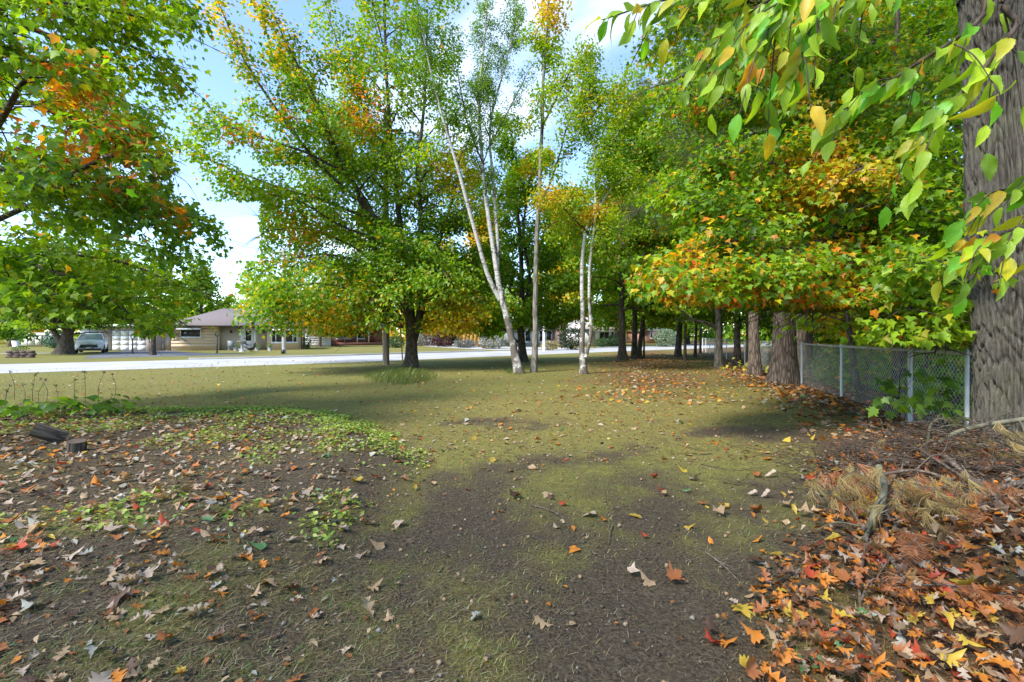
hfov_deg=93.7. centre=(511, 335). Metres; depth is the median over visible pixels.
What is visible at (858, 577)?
fallen leaf
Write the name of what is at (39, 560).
fallen leaf
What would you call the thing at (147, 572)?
fallen leaf
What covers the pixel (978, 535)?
fallen leaf
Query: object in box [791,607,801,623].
fallen leaf
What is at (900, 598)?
fallen leaf
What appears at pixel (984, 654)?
fallen leaf
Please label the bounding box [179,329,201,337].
window
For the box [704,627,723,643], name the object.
fallen leaf
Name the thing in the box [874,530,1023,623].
dead branch
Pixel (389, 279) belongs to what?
maple tree
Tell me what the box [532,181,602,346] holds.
distant tree
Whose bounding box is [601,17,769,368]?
maple tree
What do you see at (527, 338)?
window
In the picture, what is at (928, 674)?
fallen leaf
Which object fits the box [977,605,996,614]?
fallen leaf
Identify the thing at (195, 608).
fallen leaf
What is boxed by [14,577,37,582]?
fallen leaf
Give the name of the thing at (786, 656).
fallen leaf
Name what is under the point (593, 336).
garage door
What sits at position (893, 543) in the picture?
fallen leaf
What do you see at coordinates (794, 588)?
fallen leaf
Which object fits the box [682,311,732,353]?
maple tree
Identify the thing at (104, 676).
fallen leaf
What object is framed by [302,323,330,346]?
white house
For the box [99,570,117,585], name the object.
fallen leaf
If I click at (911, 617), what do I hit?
fallen leaf
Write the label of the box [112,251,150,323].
distant tree
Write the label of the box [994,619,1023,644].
fallen leaf
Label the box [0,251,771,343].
treeline
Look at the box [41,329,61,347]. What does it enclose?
shrub
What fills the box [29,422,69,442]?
log
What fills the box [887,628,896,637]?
fallen leaf
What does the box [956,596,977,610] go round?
fallen leaf
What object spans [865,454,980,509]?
dead branch
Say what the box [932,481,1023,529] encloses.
dead branch
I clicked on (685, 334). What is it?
maple tree
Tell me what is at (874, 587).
fallen leaf
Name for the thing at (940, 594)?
fallen leaf
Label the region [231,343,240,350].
flower pot
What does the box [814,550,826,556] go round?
fallen leaf
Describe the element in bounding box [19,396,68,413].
leafy plant
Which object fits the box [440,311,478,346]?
roadside tree
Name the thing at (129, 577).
fallen leaf
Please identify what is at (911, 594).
fallen leaf
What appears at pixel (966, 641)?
fallen leaf
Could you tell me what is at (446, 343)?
shrub
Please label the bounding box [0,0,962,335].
sky
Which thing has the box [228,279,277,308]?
distant tree
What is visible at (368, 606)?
fallen leaf
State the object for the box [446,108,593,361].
maple tree
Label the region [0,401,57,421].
leafy plant
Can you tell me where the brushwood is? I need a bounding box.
[676,412,1023,521]
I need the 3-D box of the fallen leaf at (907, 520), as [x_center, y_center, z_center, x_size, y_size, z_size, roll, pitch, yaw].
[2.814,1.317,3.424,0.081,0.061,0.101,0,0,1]
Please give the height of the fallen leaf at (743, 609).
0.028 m
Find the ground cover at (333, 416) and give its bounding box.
[0,404,431,548]
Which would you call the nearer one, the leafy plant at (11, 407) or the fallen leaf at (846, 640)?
the fallen leaf at (846, 640)
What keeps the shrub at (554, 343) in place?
on the ground at (630, 656)
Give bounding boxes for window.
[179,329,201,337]
[271,330,297,342]
[525,330,531,342]
[539,330,542,341]
[546,330,551,341]
[599,332,608,339]
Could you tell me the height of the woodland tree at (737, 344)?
18.001 m
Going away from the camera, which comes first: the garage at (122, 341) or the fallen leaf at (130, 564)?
the fallen leaf at (130, 564)
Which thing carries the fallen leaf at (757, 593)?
on the leaf litter at (894, 621)
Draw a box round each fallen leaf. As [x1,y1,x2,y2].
[0,549,12,556]
[0,598,10,604]
[0,602,19,609]
[0,642,8,650]
[2,604,23,617]
[6,587,24,600]
[7,534,27,549]
[7,562,23,571]
[9,590,30,600]
[13,663,30,675]
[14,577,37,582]
[18,598,42,612]
[18,674,41,681]
[22,557,45,569]
[35,541,47,551]
[52,646,69,660]
[62,562,78,566]
[62,607,78,617]
[88,670,112,681]
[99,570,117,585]
[103,607,127,621]
[105,586,129,606]
[109,668,126,681]
[110,581,130,588]
[114,573,127,580]
[114,573,135,582]
[117,586,131,594]
[123,666,142,678]
[124,589,140,599]
[125,560,142,566]
[125,656,139,673]
[133,538,150,544]
[137,563,160,577]
[141,589,156,600]
[156,628,173,640]
[166,565,182,573]
[177,568,192,572]
[183,602,201,614]
[184,572,198,581]
[205,623,224,639]
[206,565,215,570]
[210,534,225,541]
[215,589,228,597]
[228,552,238,558]
[239,552,252,560]
[257,578,277,585]
[286,673,304,681]
[308,608,319,618]
[361,595,374,616]
[364,578,382,591]
[534,615,551,628]
[638,567,656,586]
[665,559,684,579]
[704,612,720,633]
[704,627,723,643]
[720,637,736,647]
[731,603,752,618]
[739,654,762,672]
[740,621,764,644]
[745,654,763,679]
[748,588,767,592]
[748,589,763,597]
[753,584,769,587]
[753,594,768,611]
[759,661,768,674]
[760,567,769,580]
[763,666,785,681]
[764,595,777,602]
[764,620,782,631]
[765,624,788,647]
[766,605,784,613]
[766,662,779,669]
[768,590,784,609]
[768,649,779,654]
[771,609,781,618]
[772,590,791,597]
[774,555,791,569]
[774,564,794,573]
[774,641,802,666]
[777,636,786,653]
[778,600,793,616]
[786,590,808,604]
[787,640,796,647]
[788,587,805,595]
[789,649,811,662]
[790,583,805,595]
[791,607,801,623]
[792,611,808,623]
[794,618,805,626]
[795,608,808,625]
[796,646,818,660]
[797,653,819,672]
[800,564,817,578]
[800,629,824,643]
[802,674,817,681]
[807,562,821,567]
[812,635,839,645]
[812,655,832,671]
[813,627,837,647]
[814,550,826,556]
[814,568,839,587]
[814,614,825,626]
[819,655,845,670]
[823,644,840,652]
[825,658,839,672]
[826,514,834,522]
[828,553,841,559]
[829,674,842,681]
[831,604,847,627]
[832,566,855,581]
[834,609,853,617]
[834,624,849,641]
[837,646,852,656]
[838,550,852,560]
[839,634,852,642]
[841,654,858,665]
[841,667,866,681]
[843,616,851,629]
[843,632,855,645]
[843,658,852,668]
[849,544,862,557]
[850,565,867,575]
[850,571,862,587]
[851,632,871,650]
[857,610,874,617]
[858,553,874,563]
[862,651,890,678]
[864,583,879,590]
[867,603,877,616]
[868,637,880,655]
[869,538,890,547]
[869,548,887,564]
[870,598,887,608]
[871,658,887,669]
[874,531,897,546]
[877,606,888,613]
[879,578,896,591]
[880,605,899,619]
[883,594,907,601]
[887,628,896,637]
[890,640,914,658]
[891,598,907,611]
[892,630,905,645]
[898,514,913,522]
[898,588,914,597]
[898,611,925,624]
[900,602,917,619]
[901,647,926,663]
[902,546,918,556]
[902,645,916,663]
[902,669,921,678]
[906,589,917,599]
[909,638,931,661]
[910,579,923,585]
[911,660,936,667]
[920,659,939,681]
[921,574,944,590]
[923,593,934,603]
[923,618,938,628]
[924,643,956,659]
[924,650,945,664]
[931,591,949,599]
[934,582,951,596]
[936,648,966,667]
[937,623,954,638]
[938,576,956,587]
[939,610,960,629]
[942,566,961,574]
[944,589,958,601]
[950,573,975,584]
[950,633,958,641]
[951,586,970,600]
[954,622,964,628]
[955,532,978,541]
[955,617,980,627]
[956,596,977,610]
[956,654,967,665]
[957,595,978,612]
[957,633,984,646]
[957,666,971,679]
[958,663,989,681]
[959,608,974,619]
[959,616,984,630]
[959,674,979,681]
[967,561,995,576]
[971,582,994,600]
[971,638,993,648]
[972,532,989,543]
[973,598,990,619]
[974,626,1000,639]
[974,652,1005,664]
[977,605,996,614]
[978,583,995,592]
[978,659,999,670]
[981,670,1008,680]
[982,613,998,622]
[983,582,1003,591]
[987,637,1007,644]
[987,654,1023,680]
[988,600,1001,611]
[991,566,1008,572]
[992,525,1005,532]
[993,652,1011,659]
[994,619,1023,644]
[997,554,1011,563]
[1003,656,1020,667]
[1006,666,1023,681]
[1007,656,1022,667]
[1008,598,1023,605]
[1009,523,1023,535]
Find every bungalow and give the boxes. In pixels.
[171,308,304,350]
[557,317,629,344]
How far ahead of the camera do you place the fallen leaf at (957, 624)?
2.29 m
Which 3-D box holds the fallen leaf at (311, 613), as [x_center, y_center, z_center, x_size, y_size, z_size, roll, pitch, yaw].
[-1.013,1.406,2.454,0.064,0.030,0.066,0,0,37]
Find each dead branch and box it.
[789,535,953,677]
[796,449,856,479]
[804,461,905,518]
[815,447,863,466]
[817,464,913,541]
[846,477,936,557]
[851,409,967,482]
[853,439,1023,477]
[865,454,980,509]
[866,466,996,534]
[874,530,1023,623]
[923,413,977,455]
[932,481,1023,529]
[933,454,1023,512]
[938,417,1023,446]
[954,421,1023,472]
[957,397,1018,452]
[959,470,1023,498]
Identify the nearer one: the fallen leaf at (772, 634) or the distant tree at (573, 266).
the fallen leaf at (772, 634)
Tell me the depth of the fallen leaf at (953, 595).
2.43 m
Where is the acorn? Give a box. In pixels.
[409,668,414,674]
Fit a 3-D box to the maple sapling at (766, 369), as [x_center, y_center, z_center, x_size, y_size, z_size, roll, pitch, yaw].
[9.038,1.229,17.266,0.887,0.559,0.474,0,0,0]
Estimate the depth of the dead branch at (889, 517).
3.28 m
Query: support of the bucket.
on the ground at (630, 656)
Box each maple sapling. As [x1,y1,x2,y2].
[720,357,740,369]
[762,362,768,372]
[866,367,958,426]
[913,358,971,430]
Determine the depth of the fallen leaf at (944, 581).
2.62 m
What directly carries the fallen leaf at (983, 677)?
on the leaf litter at (894, 621)
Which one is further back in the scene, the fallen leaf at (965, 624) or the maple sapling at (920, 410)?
the maple sapling at (920, 410)
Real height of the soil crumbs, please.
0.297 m
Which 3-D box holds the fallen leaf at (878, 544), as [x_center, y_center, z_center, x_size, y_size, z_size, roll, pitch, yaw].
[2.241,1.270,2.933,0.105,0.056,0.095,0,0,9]
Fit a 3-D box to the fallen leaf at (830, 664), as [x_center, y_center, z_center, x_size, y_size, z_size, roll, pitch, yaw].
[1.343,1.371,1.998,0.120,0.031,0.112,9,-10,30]
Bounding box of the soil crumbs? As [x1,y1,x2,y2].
[0,415,1023,681]
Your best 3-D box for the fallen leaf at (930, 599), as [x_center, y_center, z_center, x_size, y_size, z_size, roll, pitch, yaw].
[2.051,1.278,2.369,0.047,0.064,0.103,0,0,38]
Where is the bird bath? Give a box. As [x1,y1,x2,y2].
[237,341,246,351]
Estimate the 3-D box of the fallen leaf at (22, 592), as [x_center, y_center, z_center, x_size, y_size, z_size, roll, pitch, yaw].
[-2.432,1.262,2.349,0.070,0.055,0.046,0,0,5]
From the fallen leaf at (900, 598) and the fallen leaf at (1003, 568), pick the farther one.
the fallen leaf at (1003, 568)
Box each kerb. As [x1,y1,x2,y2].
[188,350,484,359]
[595,344,733,347]
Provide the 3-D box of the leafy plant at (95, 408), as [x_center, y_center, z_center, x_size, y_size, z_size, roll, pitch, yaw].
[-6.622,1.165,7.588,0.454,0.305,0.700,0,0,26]
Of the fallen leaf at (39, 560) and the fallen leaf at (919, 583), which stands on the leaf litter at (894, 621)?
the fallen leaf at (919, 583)
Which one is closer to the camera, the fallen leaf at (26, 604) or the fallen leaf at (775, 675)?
the fallen leaf at (775, 675)
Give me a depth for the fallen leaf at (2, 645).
2.04 m
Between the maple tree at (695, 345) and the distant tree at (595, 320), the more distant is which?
the distant tree at (595, 320)
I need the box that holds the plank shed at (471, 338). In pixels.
[458,332,491,345]
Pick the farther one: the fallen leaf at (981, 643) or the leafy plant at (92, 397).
the leafy plant at (92, 397)
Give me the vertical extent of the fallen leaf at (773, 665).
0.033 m
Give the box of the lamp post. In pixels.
[215,332,218,352]
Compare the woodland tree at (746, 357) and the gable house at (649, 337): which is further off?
the gable house at (649, 337)
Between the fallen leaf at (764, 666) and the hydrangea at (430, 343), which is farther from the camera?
the hydrangea at (430, 343)
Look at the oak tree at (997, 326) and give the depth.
5.48 m
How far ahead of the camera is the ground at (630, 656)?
3.46 m
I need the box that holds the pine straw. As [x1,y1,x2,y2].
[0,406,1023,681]
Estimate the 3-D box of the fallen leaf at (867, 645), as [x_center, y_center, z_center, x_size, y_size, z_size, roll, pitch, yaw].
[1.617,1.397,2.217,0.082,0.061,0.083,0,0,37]
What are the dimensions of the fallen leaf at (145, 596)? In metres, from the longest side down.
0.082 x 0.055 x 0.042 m
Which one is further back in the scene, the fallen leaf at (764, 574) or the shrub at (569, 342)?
the shrub at (569, 342)
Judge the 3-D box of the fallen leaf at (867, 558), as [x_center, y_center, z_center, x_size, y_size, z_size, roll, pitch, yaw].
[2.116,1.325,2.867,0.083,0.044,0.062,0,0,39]
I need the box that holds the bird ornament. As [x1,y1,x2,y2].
[243,341,256,351]
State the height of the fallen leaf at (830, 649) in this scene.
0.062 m
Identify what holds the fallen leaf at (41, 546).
on the ground at (630, 656)
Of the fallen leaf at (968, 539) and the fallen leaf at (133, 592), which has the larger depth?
the fallen leaf at (968, 539)
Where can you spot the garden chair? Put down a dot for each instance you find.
(230, 343)
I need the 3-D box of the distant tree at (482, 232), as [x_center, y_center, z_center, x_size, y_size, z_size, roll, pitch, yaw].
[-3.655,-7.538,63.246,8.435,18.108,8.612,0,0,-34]
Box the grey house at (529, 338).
[504,322,558,345]
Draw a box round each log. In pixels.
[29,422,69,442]
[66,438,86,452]
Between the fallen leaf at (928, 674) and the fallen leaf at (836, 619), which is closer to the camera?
the fallen leaf at (928, 674)
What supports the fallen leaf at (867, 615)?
on the leaf litter at (894, 621)
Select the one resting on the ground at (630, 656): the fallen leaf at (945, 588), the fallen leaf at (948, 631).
the fallen leaf at (945, 588)
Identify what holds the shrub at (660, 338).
on the ground at (630, 656)
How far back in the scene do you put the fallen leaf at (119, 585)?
2.44 m
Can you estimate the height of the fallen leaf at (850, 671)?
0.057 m
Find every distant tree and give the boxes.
[0,234,40,345]
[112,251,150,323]
[162,249,238,318]
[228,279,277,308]
[398,290,433,342]
[401,238,453,345]
[462,211,518,346]
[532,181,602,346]
[585,204,654,345]
[628,300,703,344]
[666,322,724,344]
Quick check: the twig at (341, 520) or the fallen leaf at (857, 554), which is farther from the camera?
the twig at (341, 520)
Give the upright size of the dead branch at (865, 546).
0.218 m
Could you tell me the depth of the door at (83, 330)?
45.99 m
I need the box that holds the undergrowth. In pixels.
[731,312,971,422]
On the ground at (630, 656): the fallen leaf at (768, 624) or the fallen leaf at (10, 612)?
the fallen leaf at (10, 612)
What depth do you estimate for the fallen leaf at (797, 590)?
2.58 m
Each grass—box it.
[362,366,439,385]
[504,367,524,374]
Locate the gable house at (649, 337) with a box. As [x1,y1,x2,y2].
[626,326,658,343]
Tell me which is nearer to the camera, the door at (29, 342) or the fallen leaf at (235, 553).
the fallen leaf at (235, 553)
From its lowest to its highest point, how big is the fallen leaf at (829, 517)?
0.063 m
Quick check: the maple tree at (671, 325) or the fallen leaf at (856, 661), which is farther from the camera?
the maple tree at (671, 325)
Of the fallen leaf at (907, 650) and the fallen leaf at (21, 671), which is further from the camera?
the fallen leaf at (907, 650)
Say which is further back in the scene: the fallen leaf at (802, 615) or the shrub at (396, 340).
the shrub at (396, 340)
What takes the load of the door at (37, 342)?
in the garden shed at (34, 341)
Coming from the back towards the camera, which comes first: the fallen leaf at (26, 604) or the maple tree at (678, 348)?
the maple tree at (678, 348)
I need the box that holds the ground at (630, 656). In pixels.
[0,336,1023,681]
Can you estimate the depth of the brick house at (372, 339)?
73.05 m
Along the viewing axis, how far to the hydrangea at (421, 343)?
68.88 m
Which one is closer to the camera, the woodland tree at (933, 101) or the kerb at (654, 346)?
the woodland tree at (933, 101)
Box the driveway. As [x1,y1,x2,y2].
[85,351,249,357]
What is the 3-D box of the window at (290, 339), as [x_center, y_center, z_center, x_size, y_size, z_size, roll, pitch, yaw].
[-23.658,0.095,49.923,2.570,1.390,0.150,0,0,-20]
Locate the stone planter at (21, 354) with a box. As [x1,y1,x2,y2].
[5,351,36,357]
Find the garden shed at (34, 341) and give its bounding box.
[21,333,60,344]
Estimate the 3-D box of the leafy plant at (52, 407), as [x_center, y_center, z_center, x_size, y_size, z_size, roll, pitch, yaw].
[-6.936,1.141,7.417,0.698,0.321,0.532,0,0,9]
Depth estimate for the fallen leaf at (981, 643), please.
2.17 m
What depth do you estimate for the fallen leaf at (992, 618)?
2.31 m
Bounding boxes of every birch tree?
[396,0,541,373]
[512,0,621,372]
[520,40,657,373]
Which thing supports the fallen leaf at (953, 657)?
on the leaf litter at (894, 621)
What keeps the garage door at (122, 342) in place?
in the garage at (122, 341)
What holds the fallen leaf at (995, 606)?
on the dead branch at (901, 559)
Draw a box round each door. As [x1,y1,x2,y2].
[28,337,33,344]
[35,336,40,344]
[82,328,96,332]
[112,330,145,350]
[243,327,253,347]
[369,330,374,341]
[588,332,594,344]
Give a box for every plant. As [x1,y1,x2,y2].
[0,400,33,417]
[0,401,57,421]
[11,345,29,350]
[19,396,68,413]
[39,399,86,417]
[48,395,99,410]
[62,400,117,417]
[95,394,128,405]
[101,396,141,414]
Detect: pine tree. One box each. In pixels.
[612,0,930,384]
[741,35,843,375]
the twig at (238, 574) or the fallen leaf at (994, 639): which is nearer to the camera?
the fallen leaf at (994, 639)
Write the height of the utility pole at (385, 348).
12.700 m
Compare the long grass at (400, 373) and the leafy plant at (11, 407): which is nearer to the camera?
the leafy plant at (11, 407)
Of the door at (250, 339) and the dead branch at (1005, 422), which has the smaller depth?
the dead branch at (1005, 422)
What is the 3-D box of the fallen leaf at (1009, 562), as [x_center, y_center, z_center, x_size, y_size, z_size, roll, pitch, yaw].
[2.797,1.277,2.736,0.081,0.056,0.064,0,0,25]
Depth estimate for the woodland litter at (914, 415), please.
13.37 m
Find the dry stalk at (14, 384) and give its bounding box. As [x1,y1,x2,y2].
[9,371,17,397]
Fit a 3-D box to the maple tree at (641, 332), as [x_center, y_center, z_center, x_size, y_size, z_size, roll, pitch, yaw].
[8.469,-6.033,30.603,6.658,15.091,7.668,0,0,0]
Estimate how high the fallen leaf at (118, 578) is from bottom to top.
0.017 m
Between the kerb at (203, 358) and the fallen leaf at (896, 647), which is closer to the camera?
the fallen leaf at (896, 647)
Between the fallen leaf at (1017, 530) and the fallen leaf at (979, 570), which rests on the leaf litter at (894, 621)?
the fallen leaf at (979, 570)
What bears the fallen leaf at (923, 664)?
on the ground at (630, 656)
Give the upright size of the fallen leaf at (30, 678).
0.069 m
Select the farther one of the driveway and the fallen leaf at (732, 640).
the driveway
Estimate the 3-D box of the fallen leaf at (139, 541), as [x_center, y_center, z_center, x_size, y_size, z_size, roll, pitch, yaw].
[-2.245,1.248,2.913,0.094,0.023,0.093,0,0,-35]
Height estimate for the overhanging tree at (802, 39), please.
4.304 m
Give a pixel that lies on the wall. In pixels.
(166, 343)
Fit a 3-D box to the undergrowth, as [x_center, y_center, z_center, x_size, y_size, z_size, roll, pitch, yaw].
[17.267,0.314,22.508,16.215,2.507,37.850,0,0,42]
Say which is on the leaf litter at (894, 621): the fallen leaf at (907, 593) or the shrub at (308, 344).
the fallen leaf at (907, 593)
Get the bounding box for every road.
[0,344,766,372]
[419,344,592,349]
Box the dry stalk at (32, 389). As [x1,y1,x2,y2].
[31,372,38,405]
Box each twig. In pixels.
[235,570,259,576]
[326,519,359,523]
[531,504,569,519]
[705,551,754,586]
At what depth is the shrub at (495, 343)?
52.92 m
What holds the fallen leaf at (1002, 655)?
on the ground at (630, 656)
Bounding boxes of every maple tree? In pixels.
[0,0,233,354]
[165,0,528,367]
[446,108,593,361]
[562,59,708,359]
[567,74,691,358]
[593,121,687,357]
[596,232,678,357]
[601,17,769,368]
[602,0,965,395]
[625,105,710,356]
[630,0,939,375]
[641,125,733,360]
[665,235,726,356]
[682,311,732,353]
[806,0,1018,404]
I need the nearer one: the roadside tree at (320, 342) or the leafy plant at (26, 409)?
the leafy plant at (26, 409)
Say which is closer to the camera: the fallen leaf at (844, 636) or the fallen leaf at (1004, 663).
the fallen leaf at (1004, 663)
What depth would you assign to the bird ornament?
42.10 m
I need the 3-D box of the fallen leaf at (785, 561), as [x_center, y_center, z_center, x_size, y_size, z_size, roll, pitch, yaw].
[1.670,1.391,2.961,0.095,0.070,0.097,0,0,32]
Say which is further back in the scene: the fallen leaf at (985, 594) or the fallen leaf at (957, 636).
the fallen leaf at (985, 594)
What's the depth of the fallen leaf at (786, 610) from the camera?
2.48 m
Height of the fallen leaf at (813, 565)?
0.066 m
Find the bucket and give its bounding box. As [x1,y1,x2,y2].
[11,341,19,346]
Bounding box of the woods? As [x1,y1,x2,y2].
[724,96,963,365]
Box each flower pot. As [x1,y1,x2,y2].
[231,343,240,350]
[266,343,274,350]
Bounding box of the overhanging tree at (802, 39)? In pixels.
[583,0,1023,317]
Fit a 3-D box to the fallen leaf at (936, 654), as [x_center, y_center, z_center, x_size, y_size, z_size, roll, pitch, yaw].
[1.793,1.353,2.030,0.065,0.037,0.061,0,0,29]
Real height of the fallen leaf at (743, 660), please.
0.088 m
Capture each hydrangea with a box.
[417,333,431,345]
[423,335,439,345]
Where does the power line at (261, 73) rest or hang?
attached to the utility pole at (385, 348)
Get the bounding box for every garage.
[81,324,161,350]
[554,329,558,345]
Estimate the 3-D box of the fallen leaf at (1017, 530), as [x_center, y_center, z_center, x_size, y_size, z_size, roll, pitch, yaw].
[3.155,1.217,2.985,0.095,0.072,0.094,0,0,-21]
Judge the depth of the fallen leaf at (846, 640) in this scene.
2.14 m
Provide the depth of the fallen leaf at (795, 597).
2.55 m
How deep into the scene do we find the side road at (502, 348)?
54.29 m
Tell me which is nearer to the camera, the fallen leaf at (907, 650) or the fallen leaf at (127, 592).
the fallen leaf at (907, 650)
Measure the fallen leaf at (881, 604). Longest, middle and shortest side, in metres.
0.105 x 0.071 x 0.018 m
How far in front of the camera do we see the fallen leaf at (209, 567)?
2.62 m
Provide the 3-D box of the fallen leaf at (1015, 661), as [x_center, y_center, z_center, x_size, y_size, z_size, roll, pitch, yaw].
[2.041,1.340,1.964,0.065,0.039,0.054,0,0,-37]
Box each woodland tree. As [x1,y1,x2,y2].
[674,70,772,364]
[674,126,766,353]
[687,148,834,361]
[725,1,862,368]
[739,0,933,392]
[760,0,931,370]
[812,0,964,391]
[854,0,959,375]
[918,4,963,200]
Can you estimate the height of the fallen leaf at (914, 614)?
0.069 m
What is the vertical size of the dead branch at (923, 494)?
0.479 m
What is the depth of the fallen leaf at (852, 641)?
2.21 m
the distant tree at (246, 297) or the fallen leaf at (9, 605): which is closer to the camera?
the fallen leaf at (9, 605)
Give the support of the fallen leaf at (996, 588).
on the fallen leaf at (992, 591)
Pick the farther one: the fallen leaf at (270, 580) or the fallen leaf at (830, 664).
the fallen leaf at (270, 580)
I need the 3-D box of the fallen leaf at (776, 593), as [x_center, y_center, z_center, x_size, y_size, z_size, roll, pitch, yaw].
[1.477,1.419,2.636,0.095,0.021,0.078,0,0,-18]
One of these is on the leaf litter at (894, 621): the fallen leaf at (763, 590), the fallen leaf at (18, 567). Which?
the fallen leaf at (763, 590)
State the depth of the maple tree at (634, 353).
29.89 m
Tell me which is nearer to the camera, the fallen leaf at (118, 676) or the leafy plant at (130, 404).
the fallen leaf at (118, 676)
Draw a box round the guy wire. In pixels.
[389,184,402,363]
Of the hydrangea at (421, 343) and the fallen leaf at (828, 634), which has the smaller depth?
the fallen leaf at (828, 634)
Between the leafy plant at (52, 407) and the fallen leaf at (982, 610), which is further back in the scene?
the leafy plant at (52, 407)
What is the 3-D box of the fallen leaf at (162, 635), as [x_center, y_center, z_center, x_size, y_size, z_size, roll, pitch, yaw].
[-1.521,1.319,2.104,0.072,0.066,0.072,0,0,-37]
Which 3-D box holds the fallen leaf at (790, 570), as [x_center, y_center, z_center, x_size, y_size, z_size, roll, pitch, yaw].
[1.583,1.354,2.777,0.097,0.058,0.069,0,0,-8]
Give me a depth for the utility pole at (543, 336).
44.79 m
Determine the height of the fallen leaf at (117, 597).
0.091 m
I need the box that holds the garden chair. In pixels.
[227,341,234,348]
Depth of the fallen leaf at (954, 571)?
2.67 m
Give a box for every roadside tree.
[0,227,148,354]
[114,257,195,354]
[305,281,337,346]
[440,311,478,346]
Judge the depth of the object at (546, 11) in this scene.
18.61 m
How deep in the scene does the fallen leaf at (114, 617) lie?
2.21 m
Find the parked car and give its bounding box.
[74,333,107,352]
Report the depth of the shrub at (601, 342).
60.30 m
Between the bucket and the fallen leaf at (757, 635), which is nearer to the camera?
the fallen leaf at (757, 635)
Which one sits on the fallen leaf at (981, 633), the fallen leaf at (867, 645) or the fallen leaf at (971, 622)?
the fallen leaf at (971, 622)
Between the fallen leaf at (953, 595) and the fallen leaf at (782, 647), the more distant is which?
the fallen leaf at (953, 595)
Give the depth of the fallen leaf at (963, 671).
1.92 m
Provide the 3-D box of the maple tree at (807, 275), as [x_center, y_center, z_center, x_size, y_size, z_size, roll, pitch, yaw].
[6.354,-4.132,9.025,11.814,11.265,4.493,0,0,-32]
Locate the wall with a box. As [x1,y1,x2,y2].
[162,334,170,350]
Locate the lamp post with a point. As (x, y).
(216, 342)
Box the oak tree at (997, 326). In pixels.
[956,0,1023,444]
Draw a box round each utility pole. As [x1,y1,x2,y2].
[274,247,290,353]
[383,112,403,364]
[543,272,544,350]
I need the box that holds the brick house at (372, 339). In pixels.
[331,321,382,345]
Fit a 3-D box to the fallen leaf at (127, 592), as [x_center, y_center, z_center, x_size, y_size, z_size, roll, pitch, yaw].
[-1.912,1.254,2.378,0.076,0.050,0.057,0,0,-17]
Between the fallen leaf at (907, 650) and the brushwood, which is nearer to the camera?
the fallen leaf at (907, 650)
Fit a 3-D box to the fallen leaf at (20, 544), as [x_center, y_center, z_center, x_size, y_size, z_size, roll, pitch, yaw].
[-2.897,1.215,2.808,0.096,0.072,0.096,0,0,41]
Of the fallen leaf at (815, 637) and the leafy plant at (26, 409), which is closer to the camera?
the fallen leaf at (815, 637)
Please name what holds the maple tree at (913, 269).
on the ground at (630, 656)
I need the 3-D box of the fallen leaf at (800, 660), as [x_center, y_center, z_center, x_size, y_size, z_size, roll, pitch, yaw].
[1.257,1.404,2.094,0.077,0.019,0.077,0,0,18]
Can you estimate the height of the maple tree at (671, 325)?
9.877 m
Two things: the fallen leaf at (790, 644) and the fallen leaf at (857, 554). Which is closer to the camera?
the fallen leaf at (790, 644)
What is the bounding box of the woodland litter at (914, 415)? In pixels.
[729,358,970,432]
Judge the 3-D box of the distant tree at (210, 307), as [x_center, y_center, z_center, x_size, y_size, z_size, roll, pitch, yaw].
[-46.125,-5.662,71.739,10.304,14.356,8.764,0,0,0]
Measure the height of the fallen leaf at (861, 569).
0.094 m
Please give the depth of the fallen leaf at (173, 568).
2.61 m
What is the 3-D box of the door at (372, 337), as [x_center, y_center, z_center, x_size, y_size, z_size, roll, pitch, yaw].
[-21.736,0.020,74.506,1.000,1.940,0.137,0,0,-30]
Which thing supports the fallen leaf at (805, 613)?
on the ground at (630, 656)
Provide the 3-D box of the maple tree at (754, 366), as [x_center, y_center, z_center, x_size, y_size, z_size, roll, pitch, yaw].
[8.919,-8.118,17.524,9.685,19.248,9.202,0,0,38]
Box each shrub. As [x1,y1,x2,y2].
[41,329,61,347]
[302,337,312,348]
[389,335,404,347]
[430,333,458,346]
[453,339,475,347]
[478,336,507,348]
[539,339,559,349]
[557,323,579,349]
[595,337,609,346]
[606,334,618,346]
[653,328,675,346]
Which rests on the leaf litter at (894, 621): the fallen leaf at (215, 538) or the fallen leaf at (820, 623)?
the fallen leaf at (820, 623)
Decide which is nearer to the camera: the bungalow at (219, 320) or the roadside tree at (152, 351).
the roadside tree at (152, 351)
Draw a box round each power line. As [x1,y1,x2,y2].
[138,8,334,109]
[154,21,398,124]
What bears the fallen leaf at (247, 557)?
on the ground at (630, 656)
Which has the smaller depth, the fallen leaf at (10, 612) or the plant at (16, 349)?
the fallen leaf at (10, 612)
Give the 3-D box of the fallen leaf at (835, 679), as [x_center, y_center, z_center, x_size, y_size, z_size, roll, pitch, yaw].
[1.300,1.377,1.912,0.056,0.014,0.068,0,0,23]
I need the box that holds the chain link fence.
[702,338,972,432]
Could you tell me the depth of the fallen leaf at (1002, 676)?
1.96 m
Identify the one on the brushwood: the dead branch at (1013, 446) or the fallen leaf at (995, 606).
the dead branch at (1013, 446)
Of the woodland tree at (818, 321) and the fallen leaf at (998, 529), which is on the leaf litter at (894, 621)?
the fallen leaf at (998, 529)
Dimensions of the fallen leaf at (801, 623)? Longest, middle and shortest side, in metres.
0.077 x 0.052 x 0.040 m
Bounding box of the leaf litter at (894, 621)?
[0,353,1023,681]
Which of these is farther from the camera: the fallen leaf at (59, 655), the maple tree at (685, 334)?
the maple tree at (685, 334)

